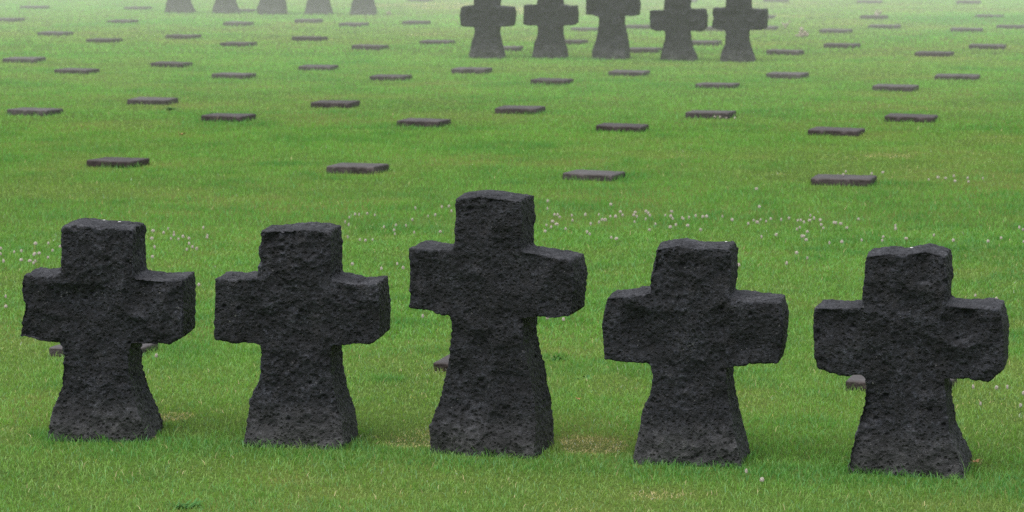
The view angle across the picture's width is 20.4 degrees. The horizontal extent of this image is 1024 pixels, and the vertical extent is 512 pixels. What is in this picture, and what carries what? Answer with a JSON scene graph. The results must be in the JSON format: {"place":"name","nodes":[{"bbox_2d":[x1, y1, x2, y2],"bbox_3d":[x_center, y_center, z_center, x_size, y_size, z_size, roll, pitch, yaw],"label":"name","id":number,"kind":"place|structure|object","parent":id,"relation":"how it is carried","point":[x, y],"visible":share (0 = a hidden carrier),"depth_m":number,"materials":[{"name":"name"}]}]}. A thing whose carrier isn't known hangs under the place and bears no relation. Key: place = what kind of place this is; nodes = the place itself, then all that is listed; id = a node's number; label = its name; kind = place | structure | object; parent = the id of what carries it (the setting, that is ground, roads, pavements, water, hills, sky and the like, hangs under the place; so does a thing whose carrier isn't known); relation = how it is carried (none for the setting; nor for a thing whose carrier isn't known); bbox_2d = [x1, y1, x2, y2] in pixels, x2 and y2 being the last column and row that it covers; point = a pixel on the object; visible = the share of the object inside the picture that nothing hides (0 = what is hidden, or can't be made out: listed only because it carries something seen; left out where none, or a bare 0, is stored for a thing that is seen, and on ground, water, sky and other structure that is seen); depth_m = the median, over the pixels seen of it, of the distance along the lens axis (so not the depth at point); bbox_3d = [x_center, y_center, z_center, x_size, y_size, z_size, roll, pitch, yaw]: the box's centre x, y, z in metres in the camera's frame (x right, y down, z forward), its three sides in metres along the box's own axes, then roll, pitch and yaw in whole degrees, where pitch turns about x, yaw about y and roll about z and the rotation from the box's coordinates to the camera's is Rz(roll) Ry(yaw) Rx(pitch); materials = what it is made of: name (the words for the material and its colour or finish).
{"place":"outdoors","nodes":[
{"label":"outdoors","id":0,"kind":"place"},
{"bbox_2d":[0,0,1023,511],"bbox_3d":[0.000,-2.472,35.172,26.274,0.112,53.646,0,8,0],"label":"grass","id":1,"kind":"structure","parent":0,"point":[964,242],"depth_m":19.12,"materials":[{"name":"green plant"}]},
{"bbox_2d":[164,0,195,12],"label":"stone cross","id":2,"kind":"object","parent":1,"relation":"on","point":[178,6],"visible":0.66,"depth_m":47.30,"materials":[{"name":"grey stone"}]},
{"bbox_2d":[212,0,239,13],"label":"stone cross","id":3,"kind":"object","parent":1,"relation":"on","point":[226,6],"visible":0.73,"depth_m":47.12,"materials":[{"name":"grey stone"}]},
{"bbox_2d":[257,0,286,14],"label":"stone cross","id":4,"kind":"object","parent":1,"relation":"on","point":[272,7],"visible":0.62,"depth_m":46.77,"materials":[{"name":"grey stone"}]},
{"bbox_2d":[304,0,332,14],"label":"stone cross","id":5,"kind":"object","parent":1,"relation":"on","point":[318,7],"visible":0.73,"depth_m":46.76,"materials":[{"name":"grey stone"}]},
{"bbox_2d":[350,0,376,14],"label":"stone cross","id":6,"kind":"object","parent":1,"relation":"on","point":[364,7],"visible":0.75,"depth_m":46.60,"materials":[{"name":"grey stone"}]},
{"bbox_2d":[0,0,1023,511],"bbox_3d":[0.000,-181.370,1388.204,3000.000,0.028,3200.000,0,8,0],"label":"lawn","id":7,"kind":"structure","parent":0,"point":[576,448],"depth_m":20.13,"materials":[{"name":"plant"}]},
{"bbox_2d":[0,18,24,21],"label":"grave slab","id":8,"kind":"structure","parent":7,"relation":"on","point":[12,19],"depth_m":44.45,"materials":[{"name":"grey stone"}]},
{"bbox_2d":[2,57,45,62],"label":"grave slab","id":9,"kind":"structure","parent":7,"relation":"on","point":[24,59],"depth_m":34.52,"materials":[{"name":"grey stone"}]},
{"bbox_2d":[7,107,62,115],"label":"grave slab","id":10,"kind":"structure","parent":7,"relation":"on","point":[24,111],"depth_m":26.72,"materials":[{"name":"grey stone"}]},
{"bbox_2d":[20,5,49,8],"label":"grave slab","id":11,"kind":"structure","parent":7,"relation":"on","point":[36,6],"depth_m":48.76,"materials":[{"name":"grey stone"}]},
{"bbox_2d":[37,31,72,35],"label":"grave slab","id":12,"kind":"structure","parent":7,"relation":"on","point":[55,33],"depth_m":40.48,"materials":[{"name":"grey stone"}]},
{"bbox_2d":[54,68,99,73],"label":"grave slab","id":13,"kind":"structure","parent":7,"relation":"on","point":[77,70],"depth_m":32.57,"materials":[{"name":"grey stone"}]},
{"bbox_2d":[49,343,157,356],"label":"grave slab","id":14,"kind":"structure","parent":7,"relation":"on","point":[59,350],"depth_m":13.29,"materials":[{"name":"grey stone"}]},
{"bbox_2d":[86,38,122,42],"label":"grave slab","id":15,"kind":"structure","parent":7,"relation":"on","point":[105,40],"depth_m":38.75,"materials":[{"name":"grey stone"}]},
{"bbox_2d":[20,218,195,442],"bbox_3d":[-1.602,0.323,11.319,0.662,0.943,0.350,1,8,6],"label":"stone cross","id":16,"kind":"object","parent":7,"relation":"on","point":[103,303],"visible":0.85,"depth_m":11.21,"materials":[{"name":"grey stone"}]},
{"bbox_2d":[86,157,149,167],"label":"grave slab","id":17,"kind":"structure","parent":7,"relation":"on","point":[114,161],"depth_m":21.95,"materials":[{"name":"grey stone"}]},
{"bbox_2d":[107,19,138,23],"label":"grave slab","id":18,"kind":"structure","parent":7,"relation":"on","point":[122,21],"depth_m":43.87,"materials":[{"name":"grey stone"}]},
{"bbox_2d":[124,6,151,9],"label":"grave slab","id":19,"kind":"structure","parent":7,"relation":"on","point":[139,7],"depth_m":48.41,"materials":[{"name":"grey stone"}]},
{"bbox_2d":[127,97,177,104],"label":"grave slab","id":20,"kind":"structure","parent":7,"relation":"on","point":[154,100],"depth_m":28.02,"materials":[{"name":"grey stone"}]},
{"bbox_2d":[150,61,192,67],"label":"grave slab","id":21,"kind":"structure","parent":7,"relation":"on","point":[168,63],"depth_m":33.70,"materials":[{"name":"grey stone"}]},
{"bbox_2d":[165,34,200,38],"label":"grave slab","id":22,"kind":"structure","parent":7,"relation":"on","point":[181,36],"depth_m":39.72,"materials":[{"name":"grey stone"}]},
{"bbox_2d":[166,498,205,509],"bbox_3d":[-1.163,0.879,10.050,0.151,0.027,0.124,0,8,0],"label":"weed tuft","id":23,"kind":"object","parent":7,"relation":"on","point":[195,502],"visible":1,"depth_m":10.06,"materials":[{"name":"green plant"}]},
{"bbox_2d":[201,113,255,121],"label":"grave slab","id":24,"kind":"structure","parent":7,"relation":"on","point":[222,116],"depth_m":26.07,"materials":[{"name":"grey stone"}]},
{"bbox_2d":[211,72,255,78],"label":"grave slab","id":25,"kind":"structure","parent":7,"relation":"on","point":[229,75],"depth_m":31.75,"materials":[{"name":"grey stone"}]},
{"bbox_2d":[220,42,256,46],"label":"grave slab","id":26,"kind":"structure","parent":7,"relation":"on","point":[241,44],"depth_m":37.83,"materials":[{"name":"grey stone"}]},
{"bbox_2d":[223,21,253,25],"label":"grave slab","id":27,"kind":"structure","parent":7,"relation":"on","point":[238,23],"depth_m":43.12,"materials":[{"name":"grey stone"}]},
{"bbox_2d":[240,9,255,12],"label":"grave slab","id":28,"kind":"structure","parent":7,"relation":"on","point":[247,11],"depth_m":47.63,"materials":[{"name":"grey stone"}]},
{"bbox_2d":[214,221,390,449],"bbox_3d":[-0.823,0.334,11.211,0.668,0.937,0.346,1,8,8],"label":"stone cross","id":29,"kind":"object","parent":7,"relation":"on","point":[300,307],"visible":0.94,"depth_m":11.10,"materials":[{"name":"grey stone"}]},
{"bbox_2d":[294,19,322,22],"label":"grave slab","id":30,"kind":"structure","parent":7,"relation":"on","point":[309,20],"depth_m":43.85,"materials":[{"name":"grey stone"}]},
{"bbox_2d":[292,36,327,40],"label":"grave slab","id":31,"kind":"structure","parent":7,"relation":"on","point":[309,38],"depth_m":39.00,"materials":[{"name":"grey stone"}]},
{"bbox_2d":[298,64,338,70],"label":"grave slab","id":32,"kind":"structure","parent":7,"relation":"on","point":[309,67],"depth_m":32.98,"materials":[{"name":"grey stone"}]},
{"bbox_2d":[311,100,359,107],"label":"grave slab","id":33,"kind":"structure","parent":7,"relation":"on","point":[336,103],"depth_m":27.65,"materials":[{"name":"grey stone"}]},
{"bbox_2d":[339,22,368,26],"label":"grave slab","id":34,"kind":"structure","parent":7,"relation":"on","point":[355,24],"depth_m":42.82,"materials":[{"name":"grey stone"}]},
{"bbox_2d":[326,163,388,174],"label":"grave slab","id":35,"kind":"structure","parent":7,"relation":"on","point":[363,168],"depth_m":21.42,"materials":[{"name":"grey stone"}]},
{"bbox_2d":[352,44,388,49],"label":"grave slab","id":36,"kind":"structure","parent":7,"relation":"on","point":[368,46],"depth_m":37.04,"materials":[{"name":"grey stone"}]},
{"bbox_2d":[369,74,411,80],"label":"grave slab","id":37,"kind":"structure","parent":7,"relation":"on","point":[384,77],"depth_m":31.43,"materials":[{"name":"grey stone"}]},
{"bbox_2d":[402,20,430,24],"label":"grave slab","id":38,"kind":"structure","parent":7,"relation":"on","point":[411,22],"depth_m":43.41,"materials":[{"name":"grey stone"}]},
{"bbox_2d":[408,0,433,1],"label":"grave slab","id":39,"kind":"structure","parent":7,"relation":"on","point":[420,0],"depth_m":51.75,"materials":[{"name":"grey stone"}]},
{"bbox_2d":[397,118,450,127],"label":"grave slab","id":40,"kind":"structure","parent":7,"relation":"on","point":[425,122],"depth_m":25.59,"materials":[{"name":"grey stone"}]},
{"bbox_2d":[419,40,454,44],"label":"grave slab","id":41,"kind":"structure","parent":7,"relation":"on","point":[439,42],"depth_m":38.28,"materials":[{"name":"grey stone"}]},
{"bbox_2d":[433,354,449,371],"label":"grave slab","id":42,"kind":"structure","parent":7,"relation":"on","point":[442,363],"depth_m":12.89,"materials":[{"name":"grey stone"}]},
{"bbox_2d":[451,67,492,73],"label":"grave slab","id":43,"kind":"structure","parent":7,"relation":"on","point":[475,70],"depth_m":32.48,"materials":[{"name":"grey stone"}]},
{"bbox_2d":[460,0,516,58],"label":"stone cross","id":44,"kind":"object","parent":7,"relation":"on","point":[487,20],"visible":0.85,"depth_m":35.35,"materials":[{"name":"grey stone"}]},
{"bbox_2d":[409,190,587,458],"bbox_3d":[-0.053,0.286,11.043,0.662,1.086,0.353,2,8,14],"label":"stone cross","id":45,"kind":"object","parent":7,"relation":"on","point":[493,281],"visible":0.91,"depth_m":10.93,"materials":[{"name":"grey stone"}]},
{"bbox_2d":[503,46,522,50],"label":"grave slab","id":46,"kind":"structure","parent":7,"relation":"on","point":[514,48],"depth_m":36.69,"materials":[{"name":"grey stone"}]},
{"bbox_2d":[495,105,545,113],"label":"grave slab","id":47,"kind":"structure","parent":7,"relation":"on","point":[510,109],"depth_m":27.01,"materials":[{"name":"grey stone"}]},
{"bbox_2d":[523,0,578,58],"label":"stone cross","id":48,"kind":"object","parent":7,"relation":"on","point":[550,19],"visible":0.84,"depth_m":35.36,"materials":[{"name":"grey stone"}]},
{"bbox_2d":[530,78,573,84],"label":"grave slab","id":49,"kind":"structure","parent":7,"relation":"on","point":[563,81],"depth_m":30.84,"materials":[{"name":"grey stone"}]},
{"bbox_2d":[565,39,587,44],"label":"grave slab","id":50,"kind":"structure","parent":7,"relation":"on","point":[575,42],"depth_m":38.25,"materials":[{"name":"grey stone"}]},
{"bbox_2d":[570,27,597,31],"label":"grave slab","id":51,"kind":"structure","parent":7,"relation":"on","point":[584,28],"depth_m":41.68,"materials":[{"name":"grey stone"}]},
{"bbox_2d":[563,169,624,181],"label":"grave slab","id":52,"kind":"structure","parent":7,"relation":"on","point":[598,175],"depth_m":21.01,"materials":[{"name":"grey stone"}]},
{"bbox_2d":[586,0,640,59],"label":"stone cross","id":53,"kind":"object","parent":7,"relation":"on","point":[612,41],"visible":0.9,"depth_m":35.16,"materials":[{"name":"grey stone"}]},
{"bbox_2d":[596,123,648,132],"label":"grave slab","id":54,"kind":"structure","parent":7,"relation":"on","point":[628,127],"depth_m":25.08,"materials":[{"name":"grey stone"}]},
{"bbox_2d":[608,70,649,75],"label":"grave slab","id":55,"kind":"structure","parent":7,"relation":"on","point":[632,72],"depth_m":32.16,"materials":[{"name":"grey stone"}]},
{"bbox_2d":[626,25,650,28],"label":"grave slab","id":56,"kind":"structure","parent":7,"relation":"on","point":[639,26],"depth_m":42.37,"materials":[{"name":"grey stone"}]},
{"bbox_2d":[630,47,661,52],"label":"grave slab","id":57,"kind":"structure","parent":7,"relation":"on","point":[645,49],"depth_m":36.39,"materials":[{"name":"grey stone"}]},
{"bbox_2d":[650,0,707,60],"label":"stone cross","id":58,"kind":"object","parent":7,"relation":"on","point":[677,21],"visible":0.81,"depth_m":34.86,"materials":[{"name":"grey stone"}]},
{"bbox_2d":[602,238,788,467],"bbox_3d":[0.702,0.391,10.886,0.695,0.919,0.352,1,8,11],"label":"stone cross","id":59,"kind":"object","parent":7,"relation":"on","point":[691,325],"visible":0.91,"depth_m":10.77,"materials":[{"name":"grey stone"}]},
{"bbox_2d":[692,40,721,45],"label":"grave slab","id":60,"kind":"structure","parent":7,"relation":"on","point":[701,42],"depth_m":38.04,"materials":[{"name":"grey stone"}]},
{"bbox_2d":[685,110,735,118],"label":"grave slab","id":61,"kind":"structure","parent":7,"relation":"on","point":[723,114],"depth_m":26.54,"materials":[{"name":"grey stone"}]},
{"bbox_2d":[704,26,724,30],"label":"grave slab","id":62,"kind":"structure","parent":7,"relation":"on","point":[708,28],"depth_m":41.82,"materials":[{"name":"grey stone"}]},
{"bbox_2d":[695,82,739,88],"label":"grave slab","id":63,"kind":"structure","parent":7,"relation":"on","point":[710,84],"depth_m":30.23,"materials":[{"name":"grey stone"}]},
{"bbox_2d":[711,0,767,61],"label":"stone cross","id":64,"kind":"object","parent":7,"relation":"on","point":[737,21],"visible":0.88,"depth_m":34.68,"materials":[{"name":"grey stone"}]},
{"bbox_2d":[764,26,778,29],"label":"grave slab","id":65,"kind":"structure","parent":7,"relation":"on","point":[771,27],"depth_m":42.07,"materials":[{"name":"grey stone"}]},
{"bbox_2d":[763,0,788,2],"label":"grave slab","id":66,"kind":"structure","parent":7,"relation":"on","point":[774,0],"depth_m":51.33,"materials":[{"name":"grey stone"}]},
{"bbox_2d":[766,49,803,54],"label":"grave slab","id":67,"kind":"structure","parent":7,"relation":"on","point":[786,52],"depth_m":36.10,"materials":[{"name":"grey stone"}]},
{"bbox_2d":[766,72,808,78],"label":"grave slab","id":68,"kind":"structure","parent":7,"relation":"on","point":[781,75],"depth_m":31.75,"materials":[{"name":"grey stone"}]},
{"bbox_2d":[819,28,852,32],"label":"grave slab","id":69,"kind":"structure","parent":7,"relation":"on","point":[825,30],"depth_m":41.30,"materials":[{"name":"grey stone"}]},
{"bbox_2d":[808,127,864,136],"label":"grave slab","id":70,"kind":"structure","parent":7,"relation":"on","point":[842,131],"depth_m":24.75,"materials":[{"name":"grey stone"}]},
{"bbox_2d":[823,43,860,47],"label":"grave slab","id":71,"kind":"structure","parent":7,"relation":"on","point":[839,45],"depth_m":37.60,"materials":[{"name":"grey stone"}]},
{"bbox_2d":[811,174,876,186],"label":"grave slab","id":72,"kind":"structure","parent":7,"relation":"on","point":[847,180],"depth_m":20.58,"materials":[{"name":"grey stone"}]},
{"bbox_2d":[857,0,882,3],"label":"grave slab","id":73,"kind":"structure","parent":7,"relation":"on","point":[871,1],"depth_m":51.14,"materials":[{"name":"grey stone"}]},
{"bbox_2d":[860,15,888,18],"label":"grave slab","id":74,"kind":"structure","parent":7,"relation":"on","point":[873,16],"depth_m":45.28,"materials":[{"name":"grey stone"}]},
{"bbox_2d":[867,24,900,28],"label":"grave slab","id":75,"kind":"structure","parent":7,"relation":"on","point":[889,26],"depth_m":42.39,"materials":[{"name":"grey stone"}]},
{"bbox_2d":[872,84,918,91],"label":"grave slab","id":76,"kind":"structure","parent":7,"relation":"on","point":[901,87],"depth_m":29.87,"materials":[{"name":"grey stone"}]},
{"bbox_2d":[846,375,956,391],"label":"grave slab","id":77,"kind":"structure","parent":7,"relation":"on","point":[855,380],"depth_m":12.35,"materials":[{"name":"grey stone"}]},
{"bbox_2d":[884,113,937,122],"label":"grave slab","id":78,"kind":"structure","parent":7,"relation":"on","point":[916,118],"depth_m":26.10,"materials":[{"name":"grey stone"}]},
{"bbox_2d":[813,243,1009,479],"bbox_3d":[1.495,0.417,10.682,0.716,0.930,0.346,2,8,14],"label":"stone cross","id":79,"kind":"object","parent":7,"relation":"on","point":[908,336],"visible":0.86,"depth_m":10.56,"materials":[{"name":"grey stone"}]},
{"bbox_2d":[915,51,953,56],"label":"grave slab","id":80,"kind":"structure","parent":7,"relation":"on","point":[935,53],"depth_m":35.79,"materials":[{"name":"grey stone"}]},
{"bbox_2d":[934,74,979,79],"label":"grave slab","id":81,"kind":"structure","parent":7,"relation":"on","point":[960,76],"depth_m":31.50,"materials":[{"name":"grey stone"}]},
{"bbox_2d":[950,27,982,31],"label":"grave slab","id":82,"kind":"structure","parent":7,"relation":"on","point":[958,29],"depth_m":41.40,"materials":[{"name":"grey stone"}]},
{"bbox_2d":[956,0,980,3],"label":"grave slab","id":83,"kind":"structure","parent":7,"relation":"on","point":[967,1],"depth_m":50.72,"materials":[{"name":"grey stone"}]},
{"bbox_2d":[968,44,1005,48],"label":"grave slab","id":84,"kind":"structure","parent":7,"relation":"on","point":[985,46],"depth_m":37.26,"materials":[{"name":"grey stone"}]},
{"bbox_2d":[975,14,1003,17],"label":"grave slab","id":85,"kind":"structure","parent":7,"relation":"on","point":[986,15],"depth_m":45.44,"materials":[{"name":"grey stone"}]},
{"bbox_2d":[996,25,1023,28],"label":"grave slab","id":86,"kind":"structure","parent":7,"relation":"on","point":[1011,26],"depth_m":42.25,"materials":[{"name":"grey stone"}]},
{"bbox_2d":[795,27,808,36],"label":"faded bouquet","id":87,"kind":"object","parent":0,"point":[803,34],"visible":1,"depth_m":40.06,"materials":[{"name":"beige plant"}]}
]}

